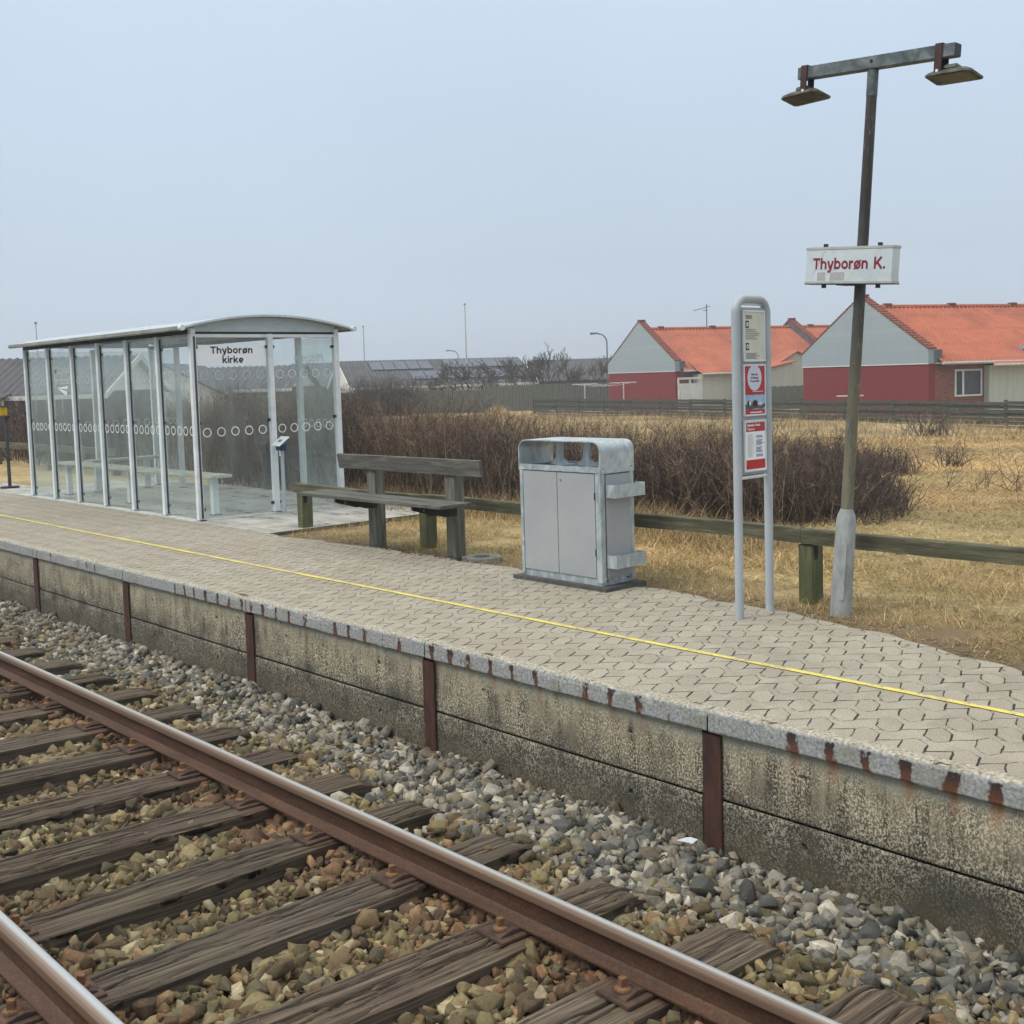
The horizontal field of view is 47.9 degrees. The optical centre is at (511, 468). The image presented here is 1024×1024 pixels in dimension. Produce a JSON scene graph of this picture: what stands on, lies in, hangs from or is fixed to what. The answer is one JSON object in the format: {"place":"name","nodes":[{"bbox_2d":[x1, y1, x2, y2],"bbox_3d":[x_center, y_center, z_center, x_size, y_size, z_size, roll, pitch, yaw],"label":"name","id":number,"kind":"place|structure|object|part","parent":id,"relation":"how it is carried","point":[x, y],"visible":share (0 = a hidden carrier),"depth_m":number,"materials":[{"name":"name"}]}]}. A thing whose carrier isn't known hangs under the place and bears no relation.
{"place":"outdoors","nodes":[
{"label":"outdoors","id":0,"kind":"place"},
{"bbox_2d":[0,492,1023,776],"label":"platform paving","id":1,"kind":"structure","parent":0,"point":[962,734],"depth_m":6.66,"materials":[{"name":"concrete"}]},
{"bbox_2d":[0,515,1023,715],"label":"platform line","id":2,"kind":"object","parent":1,"relation":"on","point":[862,683],"visible":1,"depth_m":6.45,"materials":[{"name":"yellow paint"}]},
{"bbox_2d":[513,437,646,592],"bbox_3d":[0.468,0.308,8.251,0.415,1.032,0.956,-6,6,-42],"label":"waste cabinet","id":3,"kind":"object","parent":1,"relation":"on","point":[577,524],"visible":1,"depth_m":8.06,"materials":[{"name":"metal"}]},
{"bbox_3d":[0.213,0.380,8.311,0.017,0.719,0.347,-6,6,-42],"label":"door","id":4,"kind":"part","parent":3,"relation":"part of","materials":[{"name":"grey metal"}]},
{"bbox_3d":[0.454,0.394,8.045,0.022,0.719,0.363,-6,6,-42],"label":"door","id":5,"kind":"part","parent":3,"relation":"part of","materials":[{"name":"metal"}]},
{"bbox_2d":[339,540,1023,671],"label":"dead leaves","id":6,"kind":"object","parent":1,"relation":"on","point":[372,546],"visible":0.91,"depth_m":6.83,"materials":[{"name":"brown plant"}]},
{"bbox_2d":[731,294,773,619],"bbox_3d":[1.445,0.030,6.912,0.357,2.120,0.052,-6,6,-42],"label":"timetable stand","id":7,"kind":"object","parent":1,"relation":"on","point":[751,386],"visible":1,"depth_m":6.85,"materials":[{"name":"grey paint"}]},
{"bbox_2d":[0,409,1023,670],"bbox_3d":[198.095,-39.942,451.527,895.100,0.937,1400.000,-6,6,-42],"label":"ground","id":8,"kind":"structure","parent":0,"point":[20,471],"depth_m":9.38,"materials":[{"name":"beige plant"}]},
{"bbox_2d":[0,482,30,490],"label":"footpath","id":9,"kind":"structure","parent":8,"relation":"on","point":[20,487],"depth_m":18.10,"materials":[{"name":"grey concrete"}]},
{"bbox_2d":[0,406,19,488],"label":"yellow validator","id":10,"kind":"object","parent":9,"relation":"on","point":[3,411],"visible":1,"depth_m":17.86,"materials":[{"name":"plastic"}]},
{"bbox_2d":[34,322,37,357],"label":"flagpole","id":11,"kind":"object","parent":8,"relation":"on","point":[35,323],"visible":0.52,"depth_m":59.56,"materials":[{"name":"white metal"}]},
{"bbox_2d":[0,442,120,475],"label":"knee rail fence","id":12,"kind":"object","parent":8,"relation":"on","point":[113,453],"visible":0.66,"depth_m":22.13,"materials":[{"name":"wood"}]},
{"bbox_2d":[0,353,173,437],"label":"bungalow","id":13,"kind":"object","parent":8,"relation":"on","point":[11,374],"visible":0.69,"depth_m":43.91,"materials":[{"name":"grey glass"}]},
{"bbox_2d":[15,400,37,416],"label":"window","id":14,"kind":"structure","parent":13,"relation":"in","point":[35,401],"depth_m":42.23,"materials":[{"name":"glass"}]},
{"bbox_2d":[46,399,63,415],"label":"window","id":15,"kind":"structure","parent":13,"relation":"in","point":[60,400],"depth_m":42.23,"materials":[{"name":"glass"}]},
{"bbox_2d":[0,388,332,475],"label":"thicket","id":16,"kind":"object","parent":8,"relation":"on","point":[16,434],"visible":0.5,"depth_m":24.21,"materials":[{"name":"brown plant"}]},
{"bbox_2d":[163,363,239,422],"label":"gable wing","id":17,"kind":"structure","parent":8,"relation":"on","point":[168,368],"depth_m":55.86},
{"bbox_2d":[0,478,418,535],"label":"shelter paving","id":18,"kind":"structure","parent":8,"relation":"on","point":[236,500],"depth_m":14.13,"materials":[{"name":"grey concrete"}]},
{"bbox_2d":[84,455,159,491],"bbox_3d":[-5.667,0.081,16.837,1.040,0.464,0.280,-6,6,-42],"label":"shelter bench","id":19,"kind":"object","parent":18,"relation":"on","point":[97,475],"visible":0.8,"depth_m":16.69,"materials":[{"name":"white metal"}]},
{"bbox_2d":[58,461,231,515],"bbox_3d":[-4.834,0.222,14.743,0.270,0.464,4.620,-6,6,-42],"label":"shelter bench","id":20,"kind":"object","parent":18,"relation":"on","point":[214,490],"visible":0.82,"depth_m":14.26,"materials":[{"name":"grey concrete"}]},
{"bbox_2d":[8,314,356,521],"bbox_3d":[-4.500,-0.660,15.083,2.269,2.357,5.462,-6,6,-42],"label":"platform shelter","id":21,"kind":"object","parent":18,"relation":"on","point":[202,337],"visible":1,"depth_m":13.76,"materials":[{"name":"white metal"}]},
{"bbox_2d":[271,436,288,512],"bbox_3d":[-2.617,0.081,13.110,0.132,0.880,0.230,-5,5,-34],"label":"card reader","id":22,"kind":"object","parent":18,"relation":"on","point":[279,444],"visible":1,"depth_m":13.10,"materials":[{"name":"grey paint"}]},
{"bbox_2d":[205,364,320,416],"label":"villa","id":23,"kind":"object","parent":8,"relation":"on","point":[285,369],"visible":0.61,"depth_m":60.49,"materials":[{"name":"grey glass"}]},
{"bbox_2d":[292,362,332,405],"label":"bungalow","id":24,"kind":"object","parent":8,"relation":"on","point":[321,368],"visible":0.18,"depth_m":98.04,"materials":[{"name":"white paint"}]},
{"bbox_2d":[318,384,368,415],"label":"garden shrub","id":25,"kind":"object","parent":8,"relation":"on","point":[348,401],"visible":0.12,"depth_m":69.29,"materials":[{"name":"brown plant"}]},
{"bbox_2d":[362,326,364,359],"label":"flagpole","id":26,"kind":"object","parent":8,"relation":"on","point":[363,343],"visible":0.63,"depth_m":95.43,"materials":[{"name":"white metal"}]},
{"bbox_2d":[341,370,433,415],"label":"garden shrub","id":27,"kind":"object","parent":8,"relation":"on","point":[391,392],"visible":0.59,"depth_m":69.32,"materials":[{"name":"brown plant"}]},
{"bbox_2d":[297,453,483,560],"bbox_3d":[-1.063,0.413,9.976,0.455,1.021,2.230,-6,6,-42],"label":"park bench","id":28,"kind":"object","parent":8,"relation":"on","point":[375,499],"visible":0.89,"depth_m":9.75,"materials":[{"name":"grey wood"}]},
{"bbox_2d":[383,379,427,415],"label":"garden shrub","id":29,"kind":"object","parent":8,"relation":"on","point":[413,397],"visible":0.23,"depth_m":70.61,"materials":[{"name":"brown plant"}]},
{"bbox_2d":[405,372,450,391],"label":"bare tree","id":30,"kind":"object","parent":8,"relation":"on","point":[430,382],"visible":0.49,"depth_m":77.09,"materials":[{"name":"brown plant"}]},
{"bbox_2d":[327,356,538,392],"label":"bungalow","id":31,"kind":"object","parent":8,"relation":"on","point":[402,369],"visible":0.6,"depth_m":89.69,"materials":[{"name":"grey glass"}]},
{"bbox_2d":[441,364,465,390],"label":"bare tree","id":32,"kind":"object","parent":8,"relation":"on","point":[455,379],"visible":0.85,"depth_m":76.11,"materials":[{"name":"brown plant"}]},
{"bbox_2d":[428,359,499,389],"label":"bare tree","id":33,"kind":"object","parent":8,"relation":"on","point":[466,378],"visible":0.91,"depth_m":76.00,"materials":[{"name":"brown plant"}]},
{"bbox_2d":[321,382,608,414],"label":"board fence","id":34,"kind":"object","parent":8,"relation":"on","point":[512,397],"visible":0.35,"depth_m":72.92,"materials":[{"name":"grey wood"}]},
{"bbox_2d":[463,303,467,385],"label":"flagpole","id":35,"kind":"object","parent":8,"relation":"on","point":[464,304],"visible":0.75,"depth_m":77.52,"materials":[{"name":"white metal"}]},
{"bbox_2d":[461,553,501,563],"bbox_3d":[-0.251,0.747,9.536,0.340,0.038,0.338,-6,6,-42],"label":"drain cover","id":36,"kind":"object","parent":8,"relation":"on","point":[483,558],"visible":0.93,"depth_m":9.46,"materials":[{"name":"concrete"}]},
{"bbox_2d":[477,355,521,386],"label":"bare tree","id":37,"kind":"object","parent":8,"relation":"on","point":[483,365],"visible":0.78,"depth_m":75.16,"materials":[{"name":"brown plant"}]},
{"bbox_2d":[121,365,888,524],"bbox_3d":[-1.968,-0.846,20.553,8.931,2.290,20.257,-6,6,-42],"label":"rose thicket","id":38,"kind":"object","parent":8,"relation":"on","point":[246,458],"visible":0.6,"depth_m":16.74,"materials":[{"name":"brown plant"}]},
{"bbox_2d":[495,355,534,385],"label":"bare tree","id":39,"kind":"object","parent":8,"relation":"on","point":[512,371],"visible":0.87,"depth_m":75.80,"materials":[{"name":"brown plant"}]},
{"bbox_2d":[508,367,539,385],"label":"bare tree","id":40,"kind":"object","parent":8,"relation":"on","point":[526,377],"visible":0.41,"depth_m":77.29,"materials":[{"name":"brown plant"}]},
{"bbox_2d":[516,342,580,384],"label":"bare tree","id":41,"kind":"object","parent":8,"relation":"on","point":[538,364],"visible":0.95,"depth_m":75.88,"materials":[{"name":"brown plant"}]},
{"bbox_2d":[527,358,610,384],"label":"bungalow","id":42,"kind":"object","parent":8,"relation":"on","point":[585,362],"visible":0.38,"depth_m":105.89,"materials":[{"name":"grey"}]},
{"bbox_2d":[314,475,825,558],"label":"thicket grass","id":43,"kind":"structure","parent":8,"relation":"on","point":[717,544],"depth_m":10.67,"materials":[{"name":"beige plant"}]},
{"bbox_2d":[557,363,590,384],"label":"bare tree","id":44,"kind":"object","parent":8,"relation":"on","point":[572,379],"visible":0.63,"depth_m":77.77,"materials":[{"name":"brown plant"}]},
{"bbox_2d":[572,383,596,398],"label":"clothes line","id":45,"kind":"object","parent":8,"relation":"on","point":[584,389],"visible":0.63,"depth_m":64.33,"materials":[{"name":"white metal"}]},
{"bbox_2d":[569,356,610,382],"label":"bare tree","id":46,"kind":"object","parent":8,"relation":"on","point":[603,369],"visible":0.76,"depth_m":77.73,"materials":[{"name":"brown plant"}]},
{"bbox_2d":[590,332,607,381],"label":"street lamp","id":47,"kind":"object","parent":8,"relation":"on","point":[591,333],"visible":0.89,"depth_m":83.55,"materials":[{"name":"grey metal"}]},
{"bbox_2d":[576,382,636,398],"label":"clothes line","id":48,"kind":"object","parent":8,"relation":"on","point":[613,384],"visible":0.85,"depth_m":61.17,"materials":[{"name":"white metal"}]},
{"bbox_2d":[293,483,1023,604],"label":"knee rail fence","id":49,"kind":"object","parent":8,"relation":"on","point":[813,541],"visible":0.6,"depth_m":7.41,"materials":[{"name":"wood"}]},
{"bbox_2d":[677,377,702,410],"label":"garden screen","id":50,"kind":"object","parent":8,"relation":"on","point":[686,390],"visible":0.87,"depth_m":61.30,"materials":[{"name":"white paint"}]},
{"bbox_2d":[594,418,914,523],"bbox_3d":[2.893,0.002,13.981,3.853,1.380,5.457,-1,5,13],"label":"dark thicket","id":51,"kind":"object","parent":8,"relation":"on","point":[878,469],"visible":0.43,"depth_m":12.46,"materials":[{"name":"brown plant"}]},
{"bbox_2d":[607,304,940,410],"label":"row house","id":52,"kind":"structure","parent":8,"relation":"on","point":[657,362],"depth_m":64.91,"materials":[{"name":"red brick"}]},
{"bbox_2d":[533,398,1023,428],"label":"plank fence","id":53,"kind":"object","parent":8,"relation":"on","point":[984,412],"visible":0.67,"depth_m":45.95,"materials":[{"name":"wood"}]},
{"bbox_2d":[771,385,802,402],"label":"board fence","id":54,"kind":"object","parent":8,"relation":"on","point":[794,392],"visible":0.28,"depth_m":60.72,"materials":[{"name":"beige wood"}]},
{"bbox_2d":[700,450,937,526],"bbox_3d":[3.313,0.279,12.828,2.644,1.117,3.554,1,5,28],"label":"thicket fringe","id":55,"kind":"object","parent":8,"relation":"on","point":[894,504],"visible":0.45,"depth_m":11.83,"materials":[{"name":"brown plant"}]},
{"bbox_2d":[781,435,935,475],"bbox_3d":[5.846,-0.246,20.122,2.758,0.804,2.575,-6,6,-42],"label":"thicket","id":56,"kind":"object","parent":8,"relation":"on","point":[893,462],"visible":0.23,"depth_m":19.89,"materials":[{"name":"brown plant"}]},
{"bbox_2d":[781,42,982,617],"bbox_3d":[2.055,-0.658,6.838,0.192,3.435,1.201,-6,10,-42],"label":"lamp post","id":57,"kind":"object","parent":8,"relation":"on","point":[940,55],"visible":0.97,"depth_m":6.77,"materials":[{"name":"grey metal"}]},
{"bbox_2d":[804,242,901,287],"bbox_3d":[2.005,-1.181,6.736,0.163,0.257,0.574,-6,10,-42],"label":"station sign","id":58,"kind":"object","parent":57,"relation":"attached to","point":[877,266],"visible":1,"depth_m":6.66,"materials":[{"name":"white plastic"}]},
{"bbox_2d":[801,294,1023,419],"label":"row house","id":59,"kind":"structure","parent":8,"relation":"on","point":[976,351],"depth_m":47.30,"materials":[{"name":"red brick"}]},
{"bbox_2d":[954,369,981,396],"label":"window","id":60,"kind":"structure","parent":59,"relation":"in","point":[967,382],"depth_m":45.57,"materials":[{"name":"white paint"}]},
{"bbox_2d":[889,399,970,437],"bbox_3d":[12.156,-1.477,33.949,2.195,1.156,1.913,-6,6,-42],"label":"shrub","id":61,"kind":"object","parent":8,"relation":"on","point":[930,424],"visible":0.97,"depth_m":33.94,"materials":[{"name":"brown plant"}]},
{"bbox_2d":[899,434,978,468],"bbox_3d":[7.954,-0.314,21.155,1.407,0.646,1.348,-6,6,-42],"label":"shrub","id":62,"kind":"object","parent":8,"relation":"on","point":[956,462],"visible":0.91,"depth_m":20.99,"materials":[{"name":"brown plant"}]},
{"bbox_2d":[945,454,1003,488],"bbox_3d":[6.818,0.037,16.669,1.030,0.580,0.758,-3,5,-19],"label":"shrub","id":63,"kind":"object","parent":8,"relation":"on","point":[985,473],"visible":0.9,"depth_m":16.62,"materials":[{"name":"brown plant"}]},
{"bbox_2d":[983,431,1023,492],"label":"shrub","id":64,"kind":"object","parent":8,"relation":"on","point":[1006,477],"visible":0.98,"depth_m":15.62,"materials":[{"name":"brown plant"}]},
{"bbox_2d":[0,0,1023,367],"label":"sky","id":65,"kind":"structure","parent":0,"point":[560,172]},
{"bbox_2d":[452,405,574,434],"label":"mound grass","id":66,"kind":"structure","parent":0,"point":[505,416],"depth_m":42.75,"materials":[{"name":"beige plant"}]},
{"bbox_2d":[348,404,1023,448],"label":"tall grass","id":67,"kind":"structure","parent":0,"point":[793,424],"depth_m":39.56,"materials":[{"name":"beige plant"}]},
{"bbox_2d":[578,430,1023,593],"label":"field grass","id":68,"kind":"structure","parent":0,"point":[982,463],"depth_m":14.21,"materials":[{"name":"beige plant"}]},
{"label":"track bed","id":69,"kind":"structure","parent":0,"visible":0},
{"bbox_2d":[0,598,1023,1023],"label":"ballast","id":70,"kind":"structure","parent":69,"relation":"on","point":[832,944],"depth_m":4.70,"materials":[{"name":"gravel"}]},
{"bbox_2d":[0,636,25,646],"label":"sleeper","id":71,"kind":"object","parent":70,"relation":"on","point":[6,641],"visible":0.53,"depth_m":9.47,"materials":[{"name":"brown wood"}]},
{"bbox_2d":[2,648,47,660],"bbox_3d":[-4.661,1.542,8.261,2.651,0.253,0.269,-3,4,-43],"label":"sleeper","id":72,"kind":"object","parent":70,"relation":"on","point":[24,653],"visible":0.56,"depth_m":9.00,"materials":[{"name":"brown wood"}]},
{"bbox_2d":[0,659,83,680],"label":"sleeper","id":73,"kind":"object","parent":70,"relation":"on","point":[59,667],"visible":0.14,"depth_m":8.54,"materials":[{"name":"brown wood"}]},
{"bbox_2d":[0,651,840,1023],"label":"rail","id":74,"kind":"object","parent":73,"relation":"on","point":[714,995],"visible":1,"depth_m":4.45,"materials":[{"name":"metal"}]},
{"bbox_2d":[0,673,117,703],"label":"sleeper","id":75,"kind":"object","parent":70,"relation":"on","point":[13,693],"visible":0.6,"depth_m":7.80,"materials":[{"name":"brown wood"}]},
{"bbox_2d":[0,688,158,729],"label":"sleeper","id":76,"kind":"object","parent":70,"relation":"on","point":[24,716],"visible":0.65,"depth_m":7.32,"materials":[{"name":"brown wood"}]},
{"bbox_2d":[0,705,201,766],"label":"sleeper","id":77,"kind":"object","parent":70,"relation":"on","point":[88,730],"visible":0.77,"depth_m":6.75,"materials":[{"name":"brown wood"}]},
{"bbox_2d":[0,727,251,803],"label":"sleeper","id":78,"kind":"object","parent":70,"relation":"on","point":[31,780],"visible":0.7,"depth_m":6.20,"materials":[{"name":"brown wood"}]},
{"bbox_2d":[0,747,298,834],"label":"sleeper","id":79,"kind":"object","parent":70,"relation":"on","point":[105,800],"visible":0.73,"depth_m":5.71,"materials":[{"name":"brown wood"}]},
{"bbox_2d":[0,773,373,896],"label":"sleeper","id":80,"kind":"object","parent":70,"relation":"on","point":[69,861],"visible":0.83,"depth_m":5.14,"materials":[{"name":"brown wood"}]},
{"bbox_2d":[12,800,444,949],"bbox_3d":[-1.354,1.725,4.660,2.659,0.245,0.244,-4,5,-44],"label":"sleeper","id":81,"kind":"object","parent":70,"relation":"on","point":[175,894],"visible":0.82,"depth_m":4.65,"materials":[{"name":"brown wood"}]},
{"bbox_2d":[0,834,533,1023],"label":"sleeper","id":82,"kind":"object","parent":70,"relation":"on","point":[318,917],"visible":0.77,"depth_m":4.19,"materials":[{"name":"brown wood"}]},
{"bbox_2d":[0,910,123,1023],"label":"rail","id":83,"kind":"object","parent":82,"relation":"on","point":[46,986],"visible":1,"depth_m":3.66,"materials":[{"name":"metal"}]},
{"bbox_2d":[230,878,645,1023],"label":"sleeper","id":84,"kind":"object","parent":70,"relation":"on","point":[431,976],"visible":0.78,"depth_m":3.90,"materials":[{"name":"brown wood"}]},
{"bbox_2d":[514,923,780,1023],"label":"sleeper","id":85,"kind":"object","parent":70,"relation":"on","point":[623,999],"visible":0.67,"depth_m":3.73,"materials":[{"name":"brown wood"}]},
{"bbox_2d":[677,837,697,842],"bbox_3d":[0.764,1.620,5.035,0.093,0.020,0.036,2,6,37],"label":"paper scrap","id":86,"kind":"object","parent":70,"relation":"on","point":[689,839],"visible":1,"depth_m":5.02,"materials":[{"name":"white paper"}]},
{"bbox_2d":[817,985,932,1023],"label":"sleeper","id":87,"kind":"object","parent":70,"relation":"on","point":[867,1004],"visible":0.94,"depth_m":3.65,"materials":[{"name":"brown wood"}]},
{"bbox_2d":[0,537,1023,961],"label":"platform wall","id":88,"kind":"structure","parent":69,"relation":"on","point":[936,843],"depth_m":5.42,"materials":[{"name":"concrete"}]}
]}

